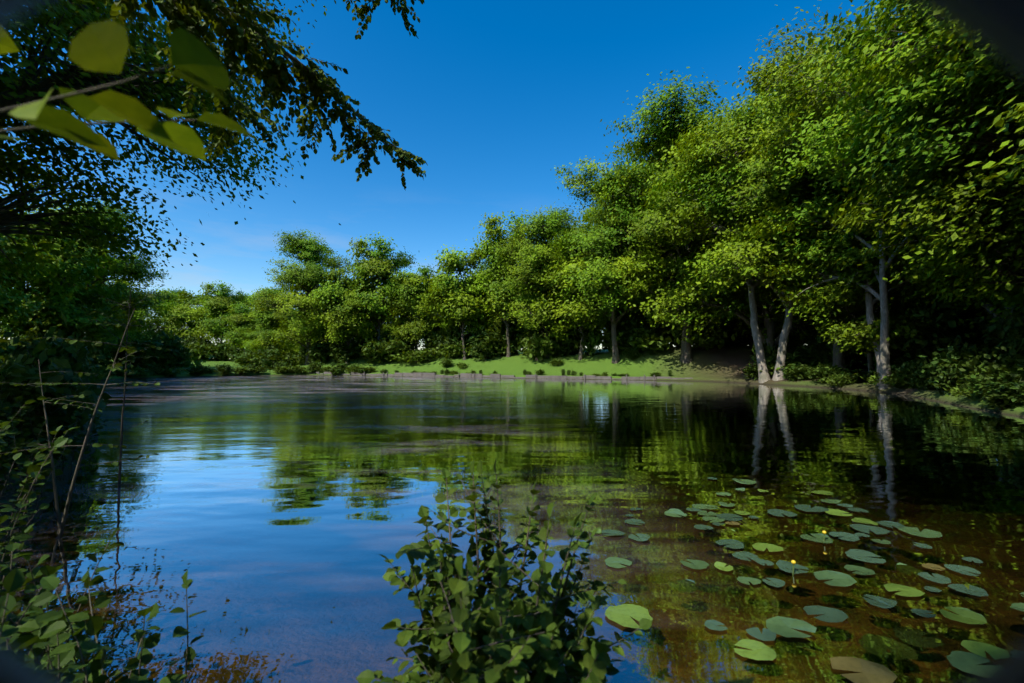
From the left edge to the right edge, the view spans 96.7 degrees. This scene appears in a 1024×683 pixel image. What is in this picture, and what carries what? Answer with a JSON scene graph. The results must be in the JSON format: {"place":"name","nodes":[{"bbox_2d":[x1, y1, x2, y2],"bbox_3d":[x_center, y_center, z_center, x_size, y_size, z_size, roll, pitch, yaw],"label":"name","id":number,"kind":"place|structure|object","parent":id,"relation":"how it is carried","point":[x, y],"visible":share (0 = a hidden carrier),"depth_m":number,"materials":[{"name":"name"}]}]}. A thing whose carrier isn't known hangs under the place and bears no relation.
{"place":"outdoors","nodes":[
{"label":"outdoors","id":0,"kind":"place"},
{"bbox_2d":[0,0,924,358],"label":"sky","id":1,"kind":"structure","parent":0,"point":[494,96],"materials":[{"name":"blue"}]},
{"bbox_2d":[0,345,1023,682],"bbox_3d":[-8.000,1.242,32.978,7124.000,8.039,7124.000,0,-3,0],"label":"ground","id":2,"kind":"structure","parent":0,"point":[314,623],"depth_m":4.05,"materials":[{"name":"brown soil"}]},
{"bbox_2d":[0,321,56,354],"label":"shrub","id":3,"kind":"object","parent":2,"relation":"on","point":[30,336],"visible":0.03,"depth_m":48.78,"materials":[{"name":"green plant"}]},
{"bbox_2d":[0,205,72,329],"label":"tree","id":4,"kind":"object","parent":2,"relation":"on","point":[7,307],"visible":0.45,"depth_m":42.90,"materials":[{"name":"green plant"}]},
{"bbox_2d":[0,359,102,527],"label":"sapling","id":5,"kind":"object","parent":2,"relation":"on","point":[33,444],"visible":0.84,"depth_m":5.62,"materials":[{"name":"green plant"}]},
{"bbox_2d":[0,339,106,466],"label":"shrub","id":6,"kind":"object","parent":2,"relation":"on","point":[21,376],"visible":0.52,"depth_m":7.43,"materials":[{"name":"green plant"}]},
{"bbox_2d":[1,350,107,407],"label":"shrub","id":7,"kind":"object","parent":2,"relation":"on","point":[98,391],"visible":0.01,"depth_m":16.97,"materials":[{"name":"green plant"}]},
{"bbox_2d":[0,368,109,594],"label":"bank plants","id":8,"kind":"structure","parent":2,"relation":"on","point":[31,470],"depth_m":5.62,"materials":[{"name":"green plant"}]},
{"bbox_2d":[14,337,95,408],"bbox_3d":[-11.848,1.118,11.761,2.064,2.513,1.920,-1,-3,17],"label":"shrub","id":9,"kind":"object","parent":2,"relation":"on","point":[91,398],"visible":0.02,"depth_m":12.07,"materials":[{"name":"green plant"}]},
{"bbox_2d":[2,310,111,436],"bbox_3d":[-10.244,0.791,10.090,1.618,3.009,1.700,-1,-3,19],"label":"shrub","id":10,"kind":"object","parent":2,"relation":"on","point":[75,360],"visible":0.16,"depth_m":10.10,"materials":[{"name":"green plant"}]},
{"bbox_2d":[28,331,95,368],"bbox_3d":[-17.945,0.998,18.129,2.030,3.373,2.133,-2,-4,43],"label":"shrub","id":11,"kind":"object","parent":2,"relation":"on","point":[63,342],"visible":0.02,"depth_m":18.40,"materials":[{"name":"green plant"}]},
{"bbox_2d":[0,208,141,345],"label":"tree","id":12,"kind":"object","parent":2,"relation":"on","point":[56,304],"visible":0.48,"depth_m":51.69,"materials":[{"name":"green plant"}]},
{"bbox_2d":[0,308,159,537],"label":"sapling","id":13,"kind":"object","parent":2,"relation":"on","point":[118,366],"visible":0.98,"depth_m":5.29,"materials":[{"name":"brown plant"}]},
{"bbox_2d":[66,326,116,367],"bbox_3d":[-48.268,1.107,51.424,4.991,6.572,5.366,-1,-3,29],"label":"shrub","id":14,"kind":"object","parent":2,"relation":"on","point":[96,354],"visible":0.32,"depth_m":51.25,"materials":[{"name":"green plant"}]},
{"bbox_2d":[13,197,172,355],"bbox_3d":[-57.754,-7.337,62.252,20.603,24.028,20.753,-1,-3,27],"label":"tree","id":15,"kind":"object","parent":2,"relation":"on","point":[134,269],"visible":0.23,"depth_m":63.45,"materials":[{"name":"green plant"}]},
{"bbox_2d":[0,515,206,682],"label":"plants","id":16,"kind":"object","parent":2,"relation":"on","point":[59,659],"visible":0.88,"depth_m":2.12,"materials":[{"name":"green plant"}]},
{"bbox_2d":[100,333,140,366],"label":"shrub","id":17,"kind":"object","parent":2,"relation":"on","point":[120,354],"visible":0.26,"depth_m":65.25,"materials":[{"name":"green plant"}]},
{"bbox_2d":[0,20,256,160],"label":"leafy branch","id":18,"kind":"object","parent":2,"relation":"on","point":[102,46],"visible":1,"depth_m":0.78,"materials":[{"name":"green plant"}]},
{"bbox_2d":[82,284,187,486],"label":"sapling","id":19,"kind":"object","parent":2,"relation":"on","point":[140,320],"visible":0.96,"depth_m":7.25,"materials":[{"name":"green plant"}]},
{"bbox_2d":[115,292,157,341],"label":"tree","id":20,"kind":"object","parent":2,"relation":"on","point":[147,328],"visible":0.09,"depth_m":107.62,"materials":[{"name":"green plant"}]},
{"bbox_2d":[122,326,185,369],"bbox_3d":[-51.867,1.295,65.605,8.371,7.258,7.786,-1,-3,28],"label":"shrub","id":21,"kind":"object","parent":2,"relation":"on","point":[154,341],"visible":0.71,"depth_m":64.22,"materials":[{"name":"green plant"}]},
{"bbox_2d":[144,286,193,343],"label":"tree","id":22,"kind":"object","parent":2,"relation":"on","point":[172,297],"visible":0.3,"depth_m":123.60,"materials":[{"name":"green plant"}]},
{"bbox_2d":[0,0,340,308],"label":"tree","id":23,"kind":"object","parent":2,"relation":"on","point":[32,82],"visible":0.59,"depth_m":14.59,"materials":[{"name":"green plant"}]},
{"bbox_2d":[154,329,192,368],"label":"shrub","id":24,"kind":"object","parent":2,"relation":"on","point":[175,344],"visible":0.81,"depth_m":66.80,"materials":[{"name":"green plant"}]},
{"bbox_2d":[136,353,215,370],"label":"shrub","id":25,"kind":"object","parent":2,"relation":"on","point":[197,362],"visible":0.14,"depth_m":69.86,"materials":[{"name":"green plant"}]},
{"bbox_2d":[156,290,215,341],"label":"tree","id":26,"kind":"object","parent":2,"relation":"on","point":[181,314],"visible":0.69,"depth_m":111.34,"materials":[{"name":"green plant"}]},
{"bbox_2d":[184,338,212,360],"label":"shrub","id":27,"kind":"object","parent":2,"relation":"on","point":[200,346],"visible":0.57,"depth_m":105.33,"materials":[{"name":"green plant"}]},
{"bbox_2d":[185,343,228,360],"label":"shrub","id":28,"kind":"object","parent":2,"relation":"on","point":[208,356],"visible":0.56,"depth_m":106.12,"materials":[{"name":"green plant"}]},
{"bbox_2d":[190,280,248,344],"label":"tree","id":29,"kind":"object","parent":2,"relation":"on","point":[218,302],"visible":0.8,"depth_m":108.09,"materials":[{"name":"green plant"}]},
{"bbox_2d":[207,337,234,360],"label":"shrub","id":30,"kind":"object","parent":2,"relation":"on","point":[222,352],"visible":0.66,"depth_m":106.40,"materials":[{"name":"green plant"}]},
{"bbox_2d":[221,301,258,351],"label":"tree","id":31,"kind":"object","parent":2,"relation":"on","point":[240,322],"visible":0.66,"depth_m":97.27,"materials":[{"name":"green plant"}]},
{"bbox_2d":[229,347,261,367],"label":"shrub","id":32,"kind":"object","parent":2,"relation":"on","point":[243,358],"visible":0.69,"depth_m":81.52,"materials":[{"name":"green plant"}]},
{"bbox_2d":[238,312,281,354],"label":"tree","id":33,"kind":"object","parent":2,"relation":"on","point":[248,335],"visible":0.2,"depth_m":94.58,"materials":[{"name":"green plant"}]},
{"bbox_2d":[102,0,427,190],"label":"overhanging tree","id":34,"kind":"object","parent":2,"relation":"on","point":[248,37],"visible":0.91,"depth_m":6.13,"materials":[{"name":"green plant"}]},
{"bbox_2d":[245,297,293,351],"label":"tree","id":35,"kind":"object","parent":2,"relation":"on","point":[268,320],"visible":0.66,"depth_m":84.84,"materials":[{"name":"green plant"}]},
{"bbox_2d":[246,286,295,308],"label":"tree","id":36,"kind":"object","parent":2,"relation":"on","point":[267,290],"visible":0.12,"depth_m":112.55,"materials":[{"name":"green plant"}]},
{"bbox_2d":[257,350,295,368],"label":"shrub","id":37,"kind":"object","parent":2,"relation":"on","point":[288,361],"visible":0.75,"depth_m":77.21,"materials":[{"name":"green plant"}]},
{"bbox_2d":[260,348,293,367],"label":"shrub","id":38,"kind":"object","parent":2,"relation":"on","point":[278,353],"visible":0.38,"depth_m":78.59,"materials":[{"name":"green plant"}]},
{"bbox_2d":[245,227,354,364],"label":"tree","id":39,"kind":"object","parent":2,"relation":"on","point":[304,323],"visible":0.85,"depth_m":73.67,"materials":[{"name":"green plant"}]},
{"bbox_2d":[305,336,334,362],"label":"shrub","id":40,"kind":"object","parent":2,"relation":"on","point":[317,351],"visible":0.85,"depth_m":74.29,"materials":[{"name":"green plant"}]},
{"bbox_2d":[325,335,360,363],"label":"shrub","id":41,"kind":"object","parent":2,"relation":"on","point":[342,347],"visible":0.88,"depth_m":72.85,"materials":[{"name":"green plant"}]},
{"bbox_2d":[299,267,388,364],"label":"tree","id":42,"kind":"object","parent":2,"relation":"on","point":[342,323],"visible":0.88,"depth_m":70.45,"materials":[{"name":"green plant"}]},
{"bbox_2d":[359,333,392,364],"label":"shrub","id":43,"kind":"object","parent":2,"relation":"on","point":[367,351],"visible":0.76,"depth_m":70.25,"materials":[{"name":"green plant"}]},
{"bbox_2d":[336,231,416,340],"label":"tree","id":44,"kind":"object","parent":2,"relation":"on","point":[376,266],"visible":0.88,"depth_m":72.33,"materials":[{"name":"green plant"}]},
{"bbox_2d":[368,296,412,340],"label":"tree","id":45,"kind":"object","parent":2,"relation":"on","point":[385,327],"visible":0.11,"depth_m":84.69,"materials":[{"name":"green plant"}]},
{"bbox_2d":[381,334,418,361],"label":"shrub","id":46,"kind":"object","parent":2,"relation":"on","point":[397,346],"visible":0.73,"depth_m":69.93,"materials":[{"name":"green plant"}]},
{"bbox_2d":[388,346,437,363],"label":"shrub","id":47,"kind":"object","parent":2,"relation":"on","point":[418,356],"visible":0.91,"depth_m":68.34,"materials":[{"name":"green plant"}]},
{"bbox_2d":[385,263,441,350],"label":"tree","id":48,"kind":"object","parent":2,"relation":"on","point":[418,325],"visible":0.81,"depth_m":70.33,"materials":[{"name":"green plant"}]},
{"bbox_2d":[420,331,444,357],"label":"shrub","id":49,"kind":"object","parent":2,"relation":"on","point":[435,341],"visible":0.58,"depth_m":70.67,"materials":[{"name":"green plant"}]},
{"bbox_2d":[411,299,468,341],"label":"tree","id":50,"kind":"object","parent":2,"relation":"on","point":[432,320],"visible":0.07,"depth_m":81.33,"materials":[{"name":"green plant"}]},
{"bbox_2d":[428,340,461,357],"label":"shrub","id":51,"kind":"object","parent":2,"relation":"on","point":[441,351],"visible":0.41,"depth_m":68.49,"materials":[{"name":"green plant"}]},
{"bbox_2d":[438,323,474,357],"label":"shrub","id":52,"kind":"object","parent":2,"relation":"on","point":[457,332],"visible":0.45,"depth_m":68.66,"materials":[{"name":"green plant"}]},
{"bbox_2d":[413,244,504,359],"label":"tree","id":53,"kind":"object","parent":2,"relation":"on","point":[458,302],"visible":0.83,"depth_m":66.04,"materials":[{"name":"green plant"}]},
{"bbox_2d":[444,343,477,357],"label":"shrub","id":54,"kind":"object","parent":2,"relation":"on","point":[466,351],"visible":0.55,"depth_m":67.54,"materials":[{"name":"green plant"}]},
{"bbox_2d":[463,323,504,361],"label":"shrub","id":55,"kind":"object","parent":2,"relation":"on","point":[482,351],"visible":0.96,"depth_m":65.32,"materials":[{"name":"green plant"}]},
{"bbox_2d":[474,338,520,355],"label":"shrub","id":56,"kind":"object","parent":2,"relation":"on","point":[499,346],"visible":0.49,"depth_m":66.58,"materials":[{"name":"green plant"}]},
{"bbox_2d":[309,371,692,379],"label":"retaining wall","id":57,"kind":"structure","parent":2,"relation":"on","point":[474,375],"depth_m":57.07,"materials":[{"name":"stone"}]},
{"bbox_2d":[466,208,540,356],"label":"tree","id":58,"kind":"object","parent":2,"relation":"on","point":[500,300],"visible":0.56,"depth_m":64.19,"materials":[{"name":"green plant"}]},
{"bbox_2d":[356,458,651,682],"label":"bush","id":59,"kind":"object","parent":2,"relation":"on","point":[519,636],"visible":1,"depth_m":1.89,"materials":[{"name":"green plant"}]},
{"bbox_2d":[498,316,526,355],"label":"shrub","id":60,"kind":"object","parent":2,"relation":"on","point":[514,343],"visible":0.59,"depth_m":67.38,"materials":[{"name":"green plant"}]},
{"bbox_2d":[516,330,561,360],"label":"shrub","id":61,"kind":"object","parent":2,"relation":"on","point":[538,348],"visible":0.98,"depth_m":61.09,"materials":[{"name":"green plant"}]},
{"bbox_2d":[491,202,589,357],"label":"tree","id":62,"kind":"object","parent":2,"relation":"on","point":[529,262],"visible":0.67,"depth_m":60.37,"materials":[{"name":"green plant"}]},
{"bbox_2d":[543,321,579,356],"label":"shrub","id":63,"kind":"object","parent":2,"relation":"on","point":[562,342],"visible":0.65,"depth_m":61.86,"materials":[{"name":"green plant"}]},
{"bbox_2d":[523,231,632,359],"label":"tree","id":64,"kind":"object","parent":2,"relation":"on","point":[566,313],"visible":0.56,"depth_m":57.79,"materials":[{"name":"green plant"}]},
{"bbox_2d":[570,317,604,355],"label":"shrub","id":65,"kind":"object","parent":2,"relation":"on","point":[591,339],"visible":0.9,"depth_m":59.67,"materials":[{"name":"green plant"}]},
{"bbox_2d":[543,141,682,363],"bbox_3d":[12.980,-9.974,58.082,19.952,25.940,18.403,2,-3,-37],"label":"tree","id":66,"kind":"object","parent":2,"relation":"on","point":[605,272],"visible":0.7,"depth_m":53.97,"materials":[{"name":"green plant"}]},
{"bbox_2d":[598,318,631,351],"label":"shrub","id":67,"kind":"object","parent":2,"relation":"on","point":[608,337],"visible":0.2,"depth_m":58.50,"materials":[{"name":"green plant"}]},
{"bbox_2d":[616,307,648,354],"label":"shrub","id":68,"kind":"object","parent":2,"relation":"on","point":[634,325],"visible":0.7,"depth_m":57.02,"materials":[{"name":"green plant"}]},
{"bbox_2d":[577,161,699,348],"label":"tree","id":69,"kind":"object","parent":2,"relation":"on","point":[592,213],"visible":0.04,"depth_m":65.28,"materials":[{"name":"green plant"}]},
{"bbox_2d":[616,320,680,350],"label":"shrub","id":70,"kind":"object","parent":2,"relation":"on","point":[660,339],"visible":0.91,"depth_m":55.54,"materials":[{"name":"green plant"}]},
{"bbox_2d":[642,306,680,346],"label":"tree","id":71,"kind":"object","parent":2,"relation":"on","point":[660,326],"visible":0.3,"depth_m":56.80,"materials":[{"name":"green plant"}]},
{"bbox_2d":[570,67,760,363],"bbox_3d":[20.215,-13.521,53.992,24.190,32.257,24.366,2,-3,-36],"label":"tree","id":72,"kind":"object","parent":2,"relation":"on","point":[665,131],"visible":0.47,"depth_m":51.96,"materials":[{"name":"green plant"}]},
{"bbox_2d":[630,108,734,299],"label":"tree","id":73,"kind":"object","parent":2,"relation":"on","point":[710,242],"visible":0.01,"depth_m":57.30,"materials":[{"name":"green plant"}]},
{"bbox_2d":[667,319,734,349],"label":"shrub","id":74,"kind":"object","parent":2,"relation":"on","point":[698,341],"visible":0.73,"depth_m":53.26,"materials":[{"name":"green plant"}]},
{"bbox_2d":[675,91,800,346],"bbox_3d":[31.954,-16.563,55.681,24.968,35.479,27.418,-1,-3,25],"label":"tree","id":75,"kind":"object","parent":2,"relation":"on","point":[748,97],"depth_m":54.69,"materials":[{"name":"green plant"}]},
{"bbox_2d":[632,29,859,349],"bbox_3d":[27.440,-13.346,48.323,22.669,32.714,24.894,2,-3,-39],"label":"tree","id":76,"kind":"object","parent":2,"relation":"on","point":[732,309],"visible":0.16,"depth_m":47.56,"materials":[{"name":"green plant"}]},
{"bbox_2d":[739,361,772,379],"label":"shrub","id":77,"kind":"object","parent":2,"relation":"on","point":[752,372],"visible":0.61,"depth_m":42.71,"materials":[{"name":"green plant"}]},
{"bbox_2d":[638,5,877,382],"bbox_3d":[24.123,-11.930,42.242,19.205,32.028,25.394,2,-3,-31],"label":"tree","id":78,"kind":"object","parent":2,"relation":"on","point":[725,267],"visible":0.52,"depth_m":40.59,"materials":[{"name":"green plant"}]},
{"bbox_2d":[749,336,788,365],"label":"shrub","id":79,"kind":"object","parent":2,"relation":"on","point":[770,352],"visible":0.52,"depth_m":44.83,"materials":[{"name":"green plant"}]},
{"bbox_2d":[782,361,808,380],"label":"shrub","id":80,"kind":"object","parent":2,"relation":"on","point":[793,373],"visible":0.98,"depth_m":39.13,"materials":[{"name":"green plant"}]},
{"bbox_2d":[789,334,826,367],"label":"shrub","id":81,"kind":"object","parent":2,"relation":"on","point":[803,351],"visible":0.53,"depth_m":41.80,"materials":[{"name":"green plant"}]},
{"bbox_2d":[796,344,832,367],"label":"shrub","id":82,"kind":"object","parent":2,"relation":"on","point":[821,360],"visible":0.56,"depth_m":41.33,"materials":[{"name":"green plant"}]},
{"bbox_2d":[806,364,833,382],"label":"shrub","id":83,"kind":"object","parent":2,"relation":"on","point":[821,374],"visible":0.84,"depth_m":36.20,"materials":[{"name":"green plant"}]},
{"bbox_2d":[707,58,937,368],"bbox_3d":[28.543,-10.420,39.195,20.322,27.226,22.032,0,-3,-4],"label":"tree","id":84,"kind":"object","parent":2,"relation":"on","point":[839,359],"visible":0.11,"depth_m":36.37,"materials":[{"name":"green plant"}]},
{"bbox_2d":[819,370,860,385],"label":"shrub","id":85,"kind":"object","parent":2,"relation":"on","point":[836,380],"visible":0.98,"depth_m":34.05,"materials":[{"name":"green plant"}]},
{"bbox_2d":[807,313,873,367],"bbox_3d":[30.062,-0.563,40.685,6.387,6.788,5.941,0,-3,10],"label":"shrub","id":86,"kind":"object","parent":2,"relation":"on","point":[820,339],"visible":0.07,"depth_m":40.93,"materials":[{"name":"green plant"}]},
{"bbox_2d":[820,345,866,368],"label":"shrub","id":87,"kind":"object","parent":2,"relation":"on","point":[852,357],"visible":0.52,"depth_m":38.92,"materials":[{"name":"green plant"}]},
{"bbox_2d":[831,365,867,381],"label":"shrub","id":88,"kind":"object","parent":2,"relation":"on","point":[863,373],"visible":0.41,"depth_m":34.70,"materials":[{"name":"green plant"}]},
{"bbox_2d":[791,220,967,381],"bbox_3d":[27.119,-3.195,33.777,10.366,12.992,10.485,2,-3,-33],"label":"tree","id":89,"kind":"object","parent":2,"relation":"on","point":[854,329],"visible":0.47,"depth_m":32.63,"materials":[{"name":"green plant"}]},
{"bbox_2d":[737,5,1023,389],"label":"tree","id":90,"kind":"object","parent":2,"relation":"on","point":[816,134],"visible":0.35,"depth_m":31.15,"materials":[{"name":"green plant"}]},
{"bbox_2d":[875,371,917,388],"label":"shrub","id":91,"kind":"object","parent":2,"relation":"on","point":[897,380],"visible":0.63,"depth_m":28.66,"materials":[{"name":"green plant"}]},
{"bbox_2d":[781,0,1023,312],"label":"tree","id":92,"kind":"object","parent":2,"relation":"on","point":[935,122],"visible":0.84,"depth_m":21.82,"materials":[{"name":"green plant"}]},
{"bbox_2d":[888,352,933,387],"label":"shrub","id":93,"kind":"object","parent":2,"relation":"on","point":[906,370],"visible":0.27,"depth_m":28.61,"materials":[{"name":"green plant"}]},
{"bbox_2d":[813,7,1023,325],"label":"tree","id":94,"kind":"object","parent":2,"relation":"on","point":[1013,298],"visible":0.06,"depth_m":26.82,"materials":[{"name":"green plant"}]},
{"bbox_2d":[909,355,939,389],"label":"shrub","id":95,"kind":"object","parent":2,"relation":"on","point":[921,375],"visible":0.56,"depth_m":26.28,"materials":[{"name":"green plant"}]},
{"bbox_2d":[918,341,990,394],"bbox_3d":[22.701,1.381,23.316,2.503,3.027,2.630,1,-3,-29],"label":"shrub","id":96,"kind":"object","parent":2,"relation":"on","point":[948,375],"visible":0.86,"depth_m":23.14,"materials":[{"name":"green plant"}]},
{"bbox_2d":[890,0,1023,214],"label":"tree","id":97,"kind":"object","parent":2,"relation":"on","point":[998,120],"visible":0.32,"depth_m":15.10,"materials":[{"name":"green plant"}]},
{"bbox_2d":[897,81,1022,327],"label":"tree","id":98,"kind":"object","parent":2,"relation":"on","point":[967,306],"depth_m":29.61,"materials":[{"name":"green plant"}]},
{"bbox_2d":[936,381,985,399],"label":"shrub","id":99,"kind":"object","parent":2,"relation":"on","point":[959,391],"visible":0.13,"depth_m":20.88,"materials":[{"name":"green plant"}]},
{"bbox_2d":[949,333,1006,375],"bbox_3d":[26.514,1.084,26.173,2.991,3.198,2.782,2,-4,-43],"label":"shrub","id":100,"kind":"object","parent":2,"relation":"on","point":[966,348],"visible":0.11,"depth_m":25.97,"materials":[{"name":"green plant"}]},
{"bbox_2d":[957,354,1023,399],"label":"shrub","id":101,"kind":"object","parent":2,"relation":"on","point":[994,371],"visible":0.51,"depth_m":19.51,"materials":[{"name":"green plant"}]},
{"bbox_2d":[969,375,1023,410],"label":"shrub","id":102,"kind":"object","parent":2,"relation":"on","point":[1003,394],"visible":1,"depth_m":17.75,"materials":[{"name":"green plant"}]},
{"bbox_2d":[978,346,1021,372],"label":"shrub","id":103,"kind":"object","parent":2,"relation":"on","point":[1005,360],"visible":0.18,"depth_m":22.25,"materials":[{"name":"green plant"}]},
{"bbox_2d":[0,0,1023,682],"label":"vignette","id":104,"kind":"object","parent":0,"point":[994,26],"visible":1,"depth_m":0.09,"materials":[{"name":"black"}]},
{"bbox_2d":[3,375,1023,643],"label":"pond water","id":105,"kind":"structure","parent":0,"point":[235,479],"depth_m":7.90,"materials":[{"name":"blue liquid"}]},
{"bbox_2d":[590,477,1023,682],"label":"lily pads","id":106,"kind":"object","parent":105,"relation":"on","point":[877,645],"visible":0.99,"depth_m":3.77,"materials":[{"name":"green plant"}]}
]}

